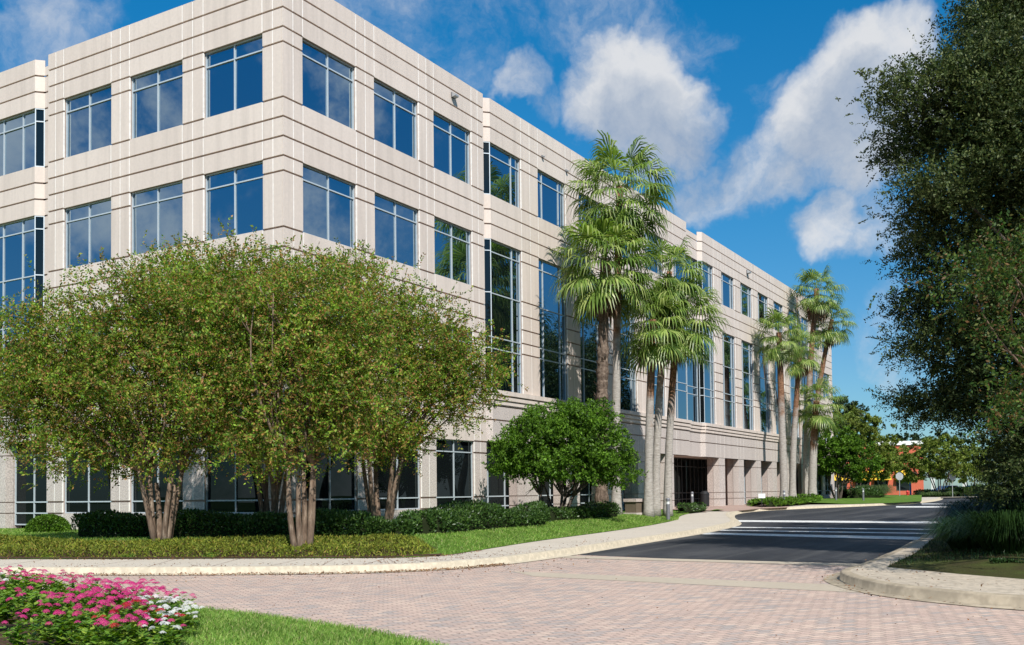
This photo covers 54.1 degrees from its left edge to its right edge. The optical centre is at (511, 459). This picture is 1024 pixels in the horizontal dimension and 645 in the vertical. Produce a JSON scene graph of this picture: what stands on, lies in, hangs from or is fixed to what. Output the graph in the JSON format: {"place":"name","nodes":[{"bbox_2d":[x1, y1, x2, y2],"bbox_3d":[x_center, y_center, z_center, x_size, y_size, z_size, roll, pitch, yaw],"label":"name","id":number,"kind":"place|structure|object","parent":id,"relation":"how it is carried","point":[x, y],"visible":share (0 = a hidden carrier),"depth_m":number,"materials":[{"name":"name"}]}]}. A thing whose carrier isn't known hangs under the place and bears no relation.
{"place":"outdoors","nodes":[
{"label":"outdoors","id":0,"kind":"place"},
{"bbox_2d":[0,595,206,644],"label":"mulch ground","id":1,"kind":"structure","parent":0,"point":[9,626],"depth_m":11.34,"materials":[{"name":"soil"}]},
{"bbox_2d":[0,587,37,624],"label":"flowering plant","id":2,"kind":"object","parent":1,"relation":"on","point":[13,608],"visible":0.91,"depth_m":11.48,"materials":[{"name":"green plant"}]},
{"bbox_2d":[0,612,52,644],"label":"flowering plant","id":3,"kind":"object","parent":1,"relation":"on","point":[17,630],"visible":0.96,"depth_m":9.49,"materials":[{"name":"green plant"}]},
{"bbox_2d":[21,603,69,642],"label":"flowering plant","id":4,"kind":"object","parent":1,"relation":"on","point":[46,621],"visible":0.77,"depth_m":10.09,"materials":[{"name":"green plant"}]},
{"bbox_2d":[36,592,82,622],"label":"flowering plant","id":5,"kind":"object","parent":1,"relation":"on","point":[60,602],"visible":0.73,"depth_m":11.15,"materials":[{"name":"pink plant"}]},
{"bbox_2d":[41,610,94,644],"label":"flowering plant","id":6,"kind":"object","parent":1,"relation":"on","point":[62,627],"visible":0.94,"depth_m":9.56,"materials":[{"name":"green plant"}]},
{"bbox_2d":[66,615,119,644],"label":"flowering plant","id":7,"kind":"object","parent":1,"relation":"on","point":[87,633],"visible":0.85,"depth_m":9.29,"materials":[{"name":"green plant"}]},
{"bbox_2d":[81,599,138,639],"bbox_3d":[-4.029,1.624,10.042,0.486,0.438,0.506,-2,-2,37],"label":"flowering plant","id":8,"kind":"object","parent":1,"relation":"on","point":[98,610],"visible":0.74,"depth_m":10.00,"materials":[{"name":"green plant"}]},
{"bbox_2d":[90,614,148,644],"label":"flowering plant","id":9,"kind":"object","parent":1,"relation":"on","point":[118,640],"visible":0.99,"depth_m":9.24,"materials":[{"name":"pink plant"}]},
{"bbox_2d":[110,599,164,636],"bbox_3d":[-3.865,1.634,10.233,0.501,0.405,0.536,-2,-3,42],"label":"flowering plant","id":10,"kind":"object","parent":1,"relation":"on","point":[134,613],"visible":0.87,"depth_m":10.26,"materials":[{"name":"pink plant"}]},
{"bbox_2d":[117,609,170,644],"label":"flowering plant","id":11,"kind":"object","parent":1,"relation":"on","point":[130,628],"visible":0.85,"depth_m":9.50,"materials":[{"name":"green plant"}]},
{"bbox_2d":[139,617,181,644],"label":"flowering plant","id":12,"kind":"object","parent":1,"relation":"on","point":[164,636],"visible":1,"depth_m":9.33,"materials":[{"name":"green plant"}]},
{"bbox_2d":[0,528,208,541],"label":"lawn grass","id":13,"kind":"structure","parent":0,"point":[19,532],"depth_m":29.76,"materials":[{"name":"green plant"}]},
{"bbox_2d":[0,538,441,557],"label":"mulch ground","id":14,"kind":"structure","parent":0,"point":[237,556],"depth_m":24.30,"materials":[{"name":"soil"}]},
{"bbox_2d":[0,244,259,542],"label":"crape myrtle","id":15,"kind":"object","parent":14,"relation":"on","point":[108,383],"visible":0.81,"depth_m":25.41,"materials":[{"name":"green plant"}]},
{"bbox_2d":[0,532,436,558],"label":"juniper ground cover","id":16,"kind":"object","parent":14,"relation":"on","point":[265,544],"visible":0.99,"depth_m":24.65,"materials":[{"name":"green plant"}]},
{"bbox_2d":[135,215,426,551],"bbox_3d":[-5.661,-1.784,24.467,6.597,8.320,5.535,-2,-2,31],"label":"crape myrtle","id":17,"kind":"object","parent":14,"relation":"on","point":[248,366],"visible":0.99,"depth_m":24.04,"materials":[{"name":"green plant"}]},
{"bbox_2d":[115,599,448,644],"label":"lawn grass","id":18,"kind":"structure","parent":0,"point":[253,627],"depth_m":10.99,"materials":[{"name":"green plant"}]},
{"bbox_2d":[0,509,721,558],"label":"lawn ground","id":19,"kind":"structure","parent":0,"point":[478,541],"depth_m":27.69,"materials":[{"name":"green plant"}]},
{"bbox_2d":[23,513,72,532],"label":"round shrub","id":20,"kind":"object","parent":19,"relation":"on","point":[46,523],"visible":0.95,"depth_m":32.92,"materials":[{"name":"green plant"}]},
{"bbox_2d":[70,508,295,537],"bbox_3d":[-8.913,1.788,27.900,7.337,0.918,1.483,-1,-2,13],"label":"clipped hedge","id":21,"kind":"object","parent":19,"relation":"on","point":[189,523],"visible":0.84,"depth_m":27.46,"materials":[{"name":"green plant"}]},
{"bbox_2d":[114,230,366,512],"bbox_3d":[-7.574,-1.977,28.034,7.216,8.560,4.775,0,-2,-5],"label":"crape myrtle","id":22,"kind":"object","parent":19,"relation":"on","point":[275,492],"visible":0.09,"depth_m":27.81,"materials":[{"name":"green plant"}]},
{"bbox_2d":[294,507,416,537],"bbox_3d":[-4.185,1.696,26.616,3.320,0.896,1.403,-1,-2,9],"label":"clipped hedge","id":23,"kind":"object","parent":19,"relation":"on","point":[335,521],"visible":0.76,"depth_m":26.18,"materials":[{"name":"green plant"}]},
{"bbox_2d":[311,237,528,519],"bbox_3d":[-3.001,-2.084,28.733,6.515,8.717,5.319,0,-2,-29],"label":"crape myrtle","id":24,"kind":"object","parent":19,"relation":"on","point":[442,370],"visible":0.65,"depth_m":28.25,"materials":[{"name":"green plant"}]},
{"bbox_2d":[396,499,550,533],"bbox_3d":[-1.048,1.772,32.100,1.783,1.052,9.200,-2,-2,26],"label":"clipped hedge","id":25,"kind":"object","parent":19,"relation":"on","point":[455,516],"visible":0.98,"depth_m":30.83,"materials":[{"name":"green plant"}]},
{"bbox_2d":[481,396,648,508],"bbox_3d":[2.086,0.004,38.916,6.053,5.084,5.363,-2,-2,31],"label":"ligustrum tree","id":26,"kind":"object","parent":19,"relation":"on","point":[546,454],"visible":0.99,"depth_m":38.22,"materials":[{"name":"green plant"}]},
{"bbox_2d":[546,500,620,521],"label":"hedge","id":27,"kind":"object","parent":19,"relation":"on","point":[597,510],"visible":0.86,"depth_m":39.47,"materials":[{"name":"green plant"}]},
{"bbox_2d":[547,205,662,502],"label":"fan palm","id":28,"kind":"object","parent":19,"relation":"on","point":[602,305],"visible":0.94,"depth_m":43.47,"materials":[{"name":"green plant"}]},
{"bbox_2d":[559,130,676,513],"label":"fan palm","id":29,"kind":"object","parent":19,"relation":"on","point":[594,172],"visible":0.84,"depth_m":44.71,"materials":[{"name":"green plant"}]},
{"bbox_2d":[609,281,700,516],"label":"fan palm","id":30,"kind":"object","parent":19,"relation":"on","point":[651,353],"visible":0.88,"depth_m":45.73,"materials":[{"name":"green plant"}]},
{"bbox_2d":[631,234,708,515],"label":"fan palm","id":31,"kind":"object","parent":19,"relation":"on","point":[675,253],"visible":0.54,"depth_m":47.21,"materials":[{"name":"green plant"}]},
{"bbox_2d":[631,272,729,515],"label":"fan palm","id":32,"kind":"object","parent":19,"relation":"on","point":[699,346],"visible":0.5,"depth_m":47.78,"materials":[{"name":"green plant"}]},
{"bbox_2d":[0,497,937,566],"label":"pavement","id":33,"kind":"structure","parent":0,"point":[707,518],"depth_m":23.88,"materials":[{"name":"concrete"}]},
{"bbox_2d":[0,0,1017,488],"label":"sky","id":34,"kind":"structure","parent":0,"point":[736,97],"materials":[{"name":"blue"}]},
{"bbox_2d":[0,555,1023,644],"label":"brick street","id":35,"kind":"structure","parent":0,"point":[454,609],"depth_m":14.43,"materials":[{"name":"beige brick"}]},
{"bbox_2d":[4,539,1023,608],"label":"fallen leaves","id":36,"kind":"object","parent":35,"relation":"on","point":[398,571],"visible":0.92,"depth_m":21.27,"materials":[{"name":"brown plant"}]},
{"bbox_2d":[513,571,860,592],"bbox_3d":[2.870,2.232,18.568,7.491,0.001,1.180,-2,-2,37],"label":"concrete header","id":37,"kind":"object","parent":35,"relation":"on","point":[799,586],"visible":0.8,"depth_m":18.02},
{"bbox_2d":[674,504,794,511],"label":"entrance plaza","id":38,"kind":"structure","parent":0,"point":[733,507],"depth_m":64.58,"materials":[{"name":"concrete"}]},
{"bbox_2d":[579,497,974,563],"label":"asphalt street","id":39,"kind":"structure","parent":0,"point":[780,548],"depth_m":31.19,"materials":[{"name":"grey asphalt"}]},
{"bbox_2d":[0,497,942,574],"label":"kerb","id":40,"kind":"structure","parent":39,"relation":"on","point":[520,558],"depth_m":21.66,"materials":[{"name":"concrete"}]},
{"bbox_2d":[559,556,857,565],"bbox_3d":[4.301,2.359,23.392,7.488,0.027,0.658,-2,-2,29],"label":"concrete edge strip","id":41,"kind":"object","parent":39,"relation":"on","point":[740,561],"visible":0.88,"depth_m":23.22,"materials":[{"name":"grey concrete"}]},
{"bbox_2d":[705,533,919,539],"bbox_3d":[9.817,2.561,33.677,8.180,0.046,1.646,-2,-3,41],"label":"road marking","id":42,"kind":"object","parent":39,"relation":"on","point":[868,537],"visible":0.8,"depth_m":32.98,"materials":[{"name":"paint"}]},
{"bbox_2d":[738,520,940,522],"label":"road marking","id":43,"kind":"object","parent":39,"relation":"on","point":[836,521],"visible":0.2,"depth_m":44.73,"materials":[{"name":"paint"}]},
{"bbox_2d":[823,531,1023,609],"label":"kerb","id":44,"kind":"structure","parent":39,"relation":"on","point":[847,576],"depth_m":14.98,"materials":[{"name":"concrete"}]},
{"bbox_2d":[813,495,921,503],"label":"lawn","id":45,"kind":"structure","parent":0,"point":[898,498],"depth_m":84.76,"materials":[{"name":"plant"}]},
{"bbox_2d":[751,307,809,498],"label":"fan palm","id":46,"kind":"object","parent":45,"relation":"on","point":[778,354],"visible":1,"depth_m":72.26,"materials":[{"name":"green plant"}]},
{"bbox_2d":[746,493,823,506],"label":"hedge","id":47,"kind":"object","parent":45,"relation":"on","point":[767,501],"visible":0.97,"depth_m":68.61,"materials":[{"name":"green plant"}]},
{"bbox_2d":[782,328,825,496],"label":"fan palm","id":48,"kind":"object","parent":45,"relation":"on","point":[799,369],"visible":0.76,"depth_m":75.77,"materials":[{"name":"green plant"}]},
{"bbox_2d":[787,265,847,493],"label":"fan palm","id":49,"kind":"object","parent":45,"relation":"on","point":[816,309],"visible":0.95,"depth_m":80.75,"materials":[{"name":"green plant"}]},
{"bbox_2d":[786,375,850,495],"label":"fan palm","id":50,"kind":"object","parent":45,"relation":"on","point":[816,421],"visible":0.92,"depth_m":78.70,"materials":[{"name":"green plant"}]},
{"bbox_2d":[806,296,857,432],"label":"fan palm","id":51,"kind":"object","parent":45,"relation":"on","point":[829,335],"visible":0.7,"depth_m":82.78,"materials":[{"name":"green plant"}]},
{"bbox_2d":[797,421,885,498],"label":"round tree","id":52,"kind":"object","parent":45,"relation":"on","point":[841,456],"visible":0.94,"depth_m":87.13,"materials":[{"name":"green plant"}]},
{"bbox_2d":[839,486,883,497],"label":"clipped hedge","id":53,"kind":"object","parent":45,"relation":"on","point":[856,492],"visible":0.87,"depth_m":93.14,"materials":[{"name":"green plant"}]},
{"bbox_2d":[833,403,903,486],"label":"broad tree","id":54,"kind":"object","parent":45,"relation":"on","point":[868,433],"visible":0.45,"depth_m":98.65,"materials":[{"name":"green plant"}]},
{"bbox_2d":[850,533,1023,594],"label":"pavement","id":55,"kind":"structure","parent":0,"point":[990,584],"depth_m":16.50,"materials":[{"name":"beige concrete"}]},
{"bbox_2d":[887,536,1023,578],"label":"verge ground","id":56,"kind":"structure","parent":0,"point":[979,565],"depth_m":18.55,"materials":[{"name":"green plant"}]},
{"bbox_2d":[835,0,1023,511],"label":"live oak","id":57,"kind":"object","parent":56,"relation":"on","point":[980,116],"visible":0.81,"depth_m":21.48,"materials":[{"name":"green plant"}]},
{"bbox_2d":[866,209,1023,454],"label":"crape myrtle","id":58,"kind":"object","parent":56,"relation":"on","point":[1011,270],"visible":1,"depth_m":16.22,"materials":[{"name":"green plant"}]},
{"bbox_2d":[913,515,984,549],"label":"lily turf","id":59,"kind":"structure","parent":56,"relation":"on","point":[967,542],"depth_m":22.13,"materials":[{"name":"green plant"}]},
{"bbox_2d":[933,509,1023,552],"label":"lily turf","id":60,"kind":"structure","parent":56,"relation":"on","point":[998,532],"depth_m":19.98,"materials":[{"name":"green plant"}]},
{"bbox_2d":[934,502,1022,520],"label":"lily turf","id":61,"kind":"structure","parent":56,"relation":"on","point":[965,507],"depth_m":24.79,"materials":[{"name":"plant"}]},
{"bbox_2d":[962,499,1023,515],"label":"lily turf","id":62,"kind":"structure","parent":56,"relation":"on","point":[1007,506],"depth_m":23.57,"materials":[{"name":"plant"}]},
{"bbox_2d":[966,445,1023,509],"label":"dark shrub","id":63,"kind":"object","parent":56,"relation":"on","point":[1008,495],"visible":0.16,"depth_m":26.43,"materials":[{"name":"green plant"}]},
{"bbox_2d":[889,534,1023,565],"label":"verge grass","id":64,"kind":"structure","parent":0,"point":[961,554],"depth_m":20.39,"materials":[{"name":"green plant"}]},
{"bbox_3d":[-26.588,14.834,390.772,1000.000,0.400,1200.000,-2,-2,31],"label":"ground","id":65,"kind":"structure","parent":0,"visible":0},
{"bbox_2d":[0,0,834,528],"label":"office building","id":66,"kind":"structure","parent":65,"relation":"on","point":[320,124],"depth_m":37.17,"materials":[{"name":"concrete"}]},
{"bbox_2d":[0,110,34,175],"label":"window","id":67,"kind":"structure","parent":66,"relation":"in","point":[17,133],"depth_m":38.64,"materials":[{"name":"glass"}]},
{"bbox_2d":[0,217,34,380],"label":"window","id":68,"kind":"structure","parent":66,"relation":"in","point":[16,237],"depth_m":38.51,"materials":[{"name":"glass"}]},
{"bbox_2d":[15,442,47,524],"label":"window","id":69,"kind":"structure","parent":66,"relation":"in","point":[29,504],"depth_m":38.27,"materials":[{"name":"glass"}]},
{"bbox_2d":[34,216,44,333],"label":"window","id":70,"kind":"structure","parent":66,"relation":"in","point":[39,228],"depth_m":37.80,"materials":[{"name":"glass"}]},
{"bbox_2d":[35,108,44,166],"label":"window","id":71,"kind":"structure","parent":66,"relation":"in","point":[39,113],"depth_m":37.96,"materials":[{"name":"glass"}]},
{"bbox_2d":[65,198,111,267],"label":"window","id":72,"kind":"structure","parent":66,"relation":"in","point":[88,226],"depth_m":36.35,"materials":[{"name":"glass"}]},
{"bbox_2d":[65,439,111,512],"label":"window","id":73,"kind":"structure","parent":66,"relation":"in","point":[81,499],"depth_m":36.06,"materials":[{"name":"glass"}]},
{"bbox_2d":[66,85,111,156],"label":"window","id":74,"kind":"structure","parent":66,"relation":"in","point":[88,115],"depth_m":36.48,"materials":[{"name":"glass"}]},
{"bbox_2d":[132,61,182,138],"bbox_3d":[-12.198,-12.346,34.580,2.664,2.234,0.080,-2,-2,31],"label":"window","id":75,"kind":"structure","parent":66,"relation":"in","point":[157,95],"depth_m":34.58,"materials":[{"name":"glass"}]},
{"bbox_2d":[132,181,182,254],"bbox_3d":[-12.150,-8.243,34.443,2.664,2.244,0.080,-2,-2,31],"label":"window","id":76,"kind":"structure","parent":66,"relation":"in","point":[158,211],"depth_m":34.45,"materials":[{"name":"glass"}]},
{"bbox_2d":[131,434,183,512],"bbox_3d":[-12.049,0.511,34.152,2.664,2.664,0.080,-2,-2,31],"label":"window","id":77,"kind":"structure","parent":66,"relation":"in","point":[137,505],"depth_m":34.21,"materials":[{"name":"glass"}]},
{"bbox_2d":[205,35,262,117],"bbox_3d":[-9.038,-12.444,32.715,2.664,2.234,0.080,-2,-2,31],"label":"window","id":78,"kind":"structure","parent":66,"relation":"in","point":[234,72],"depth_m":32.74,"materials":[{"name":"glass"}]},
{"bbox_2d":[206,161,263,240],"bbox_3d":[-8.991,-8.342,32.579,2.664,2.244,0.080,-2,-2,31],"label":"window","id":79,"kind":"structure","parent":66,"relation":"in","point":[237,192],"depth_m":32.56,"materials":[{"name":"glass"}]},
{"bbox_2d":[206,433,263,512],"bbox_3d":[-8.890,0.413,32.287,2.664,2.664,0.080,-2,-2,31],"label":"window","id":80,"kind":"structure","parent":66,"relation":"in","point":[235,497],"depth_m":32.41,"materials":[{"name":"glass"}]},
{"bbox_2d":[302,39,353,128],"bbox_3d":[-6.169,-12.453,33.454,0.080,2.234,2.664,-2,-2,31],"label":"window","id":81,"kind":"structure","parent":66,"relation":"in","point":[328,81],"depth_m":33.44,"materials":[{"name":"glass"}]},
{"bbox_2d":[302,164,354,247],"bbox_3d":[-6.122,-8.350,33.317,0.080,2.244,2.664,-2,-2,31],"label":"window","id":82,"kind":"structure","parent":66,"relation":"in","point":[328,200],"depth_m":33.31,"materials":[{"name":"glass"}]},
{"bbox_2d":[304,443,355,510],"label":"window","id":83,"kind":"structure","parent":66,"relation":"in","point":[336,490],"depth_m":33.28,"materials":[{"name":"glass"}]},
{"bbox_2d":[373,79,416,158],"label":"window","id":84,"kind":"structure","parent":66,"relation":"in","point":[395,114],"depth_m":36.63,"materials":[{"name":"glass"}]},
{"bbox_2d":[374,193,417,267],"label":"window","id":85,"kind":"structure","parent":66,"relation":"in","point":[396,232],"depth_m":36.49,"materials":[{"name":"glass"}]},
{"bbox_2d":[378,443,419,509],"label":"window","id":86,"kind":"structure","parent":66,"relation":"in","point":[408,496],"depth_m":36.59,"materials":[{"name":"glass"}]},
{"bbox_2d":[433,112,469,183],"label":"window","id":87,"kind":"structure","parent":66,"relation":"in","point":[451,141],"depth_m":39.83,"materials":[{"name":"glass"}]},
{"bbox_2d":[434,217,470,284],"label":"window","id":88,"kind":"structure","parent":66,"relation":"in","point":[452,242],"depth_m":39.69,"materials":[{"name":"glass"}]},
{"bbox_2d":[436,439,472,507],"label":"window","id":89,"kind":"structure","parent":66,"relation":"in","point":[455,468],"depth_m":39.41,"materials":[{"name":"glass"}]},
{"bbox_2d":[482,141,489,193],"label":"window","id":90,"kind":"structure","parent":66,"relation":"in","point":[486,145],"depth_m":42.09,"materials":[{"name":"glass"}]},
{"bbox_2d":[483,238,492,388],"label":"window","id":91,"kind":"structure","parent":66,"relation":"in","point":[487,241],"depth_m":41.92,"materials":[{"name":"glass"}]},
{"bbox_2d":[490,144,518,207],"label":"window","id":92,"kind":"structure","parent":66,"relation":"in","point":[504,167],"depth_m":43.34,"materials":[{"name":"glass"}]},
{"bbox_2d":[491,240,521,392],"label":"window","id":93,"kind":"structure","parent":66,"relation":"in","point":[505,260],"depth_m":43.26,"materials":[{"name":"glass"}]},
{"bbox_2d":[537,170,563,228],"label":"window","id":94,"kind":"structure","parent":66,"relation":"in","point":[550,201],"depth_m":46.98,"materials":[{"name":"glass"}]},
{"bbox_2d":[538,259,566,400],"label":"window","id":95,"kind":"structure","parent":66,"relation":"in","point":[552,327],"depth_m":46.70,"materials":[{"name":"glass"}]},
{"bbox_2d":[485,441,623,509],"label":"window","id":96,"kind":"structure","parent":66,"relation":"in","point":[497,490],"depth_m":44.03,"materials":[{"name":"glass"}]},
{"bbox_2d":[580,286,597,402],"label":"window","id":97,"kind":"structure","parent":66,"relation":"in","point":[589,356],"depth_m":50.01,"materials":[{"name":"glass"}]},
{"bbox_2d":[620,298,635,411],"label":"window","id":98,"kind":"structure","parent":66,"relation":"in","point":[627,387],"depth_m":53.99,"materials":[{"name":"glass"}]},
{"bbox_2d":[623,457,707,508],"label":"window","id":99,"kind":"structure","parent":66,"relation":"in","point":[690,475],"depth_m":68.46,"materials":[{"name":"black glass"}]},
{"bbox_2d":[676,327,687,419],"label":"window","id":100,"kind":"structure","parent":66,"relation":"in","point":[681,379],"depth_m":61.04,"materials":[{"name":"glass"}]},
{"bbox_2d":[687,324,698,421],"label":"window","id":101,"kind":"structure","parent":66,"relation":"in","point":[692,376],"depth_m":63.36,"materials":[{"name":"glass"}]},
{"bbox_2d":[698,324,704,422],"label":"window","id":102,"kind":"structure","parent":66,"relation":"in","point":[701,374],"depth_m":64.06,"materials":[{"name":"glass"}]},
{"bbox_2d":[703,327,714,423],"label":"window","id":103,"kind":"structure","parent":66,"relation":"in","point":[708,378],"depth_m":65.37,"materials":[{"name":"glass"}]},
{"bbox_2d":[721,272,732,308],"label":"window","id":104,"kind":"structure","parent":66,"relation":"in","point":[726,281],"depth_m":68.97,"materials":[{"name":"glass"}]},
{"bbox_2d":[722,333,735,426],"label":"window","id":105,"kind":"structure","parent":66,"relation":"in","point":[728,374],"depth_m":68.76,"materials":[{"name":"glass"}]},
{"bbox_2d":[741,340,752,429],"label":"window","id":106,"kind":"structure","parent":66,"relation":"in","point":[747,383],"depth_m":72.35,"materials":[{"name":"glass"}]},
{"bbox_2d":[759,347,769,432],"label":"window","id":107,"kind":"structure","parent":66,"relation":"in","point":[763,375],"depth_m":75.84,"materials":[{"name":"glass"}]},
{"label":"far ground","id":108,"kind":"structure","parent":0,"visible":0},
{"bbox_2d":[833,396,869,487],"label":"tall tree","id":109,"kind":"object","parent":108,"relation":"on","point":[846,405],"visible":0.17,"depth_m":117.02,"materials":[{"name":"plant"}]},
{"bbox_2d":[834,441,923,494],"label":"red building","id":110,"kind":"structure","parent":108,"relation":"on","point":[905,486],"depth_m":149.83,"materials":[{"name":"paint"}]},
{"bbox_2d":[883,433,984,497],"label":"street tree","id":111,"kind":"object","parent":108,"relation":"on","point":[931,465],"visible":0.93,"depth_m":120.75,"materials":[{"name":"green plant"}]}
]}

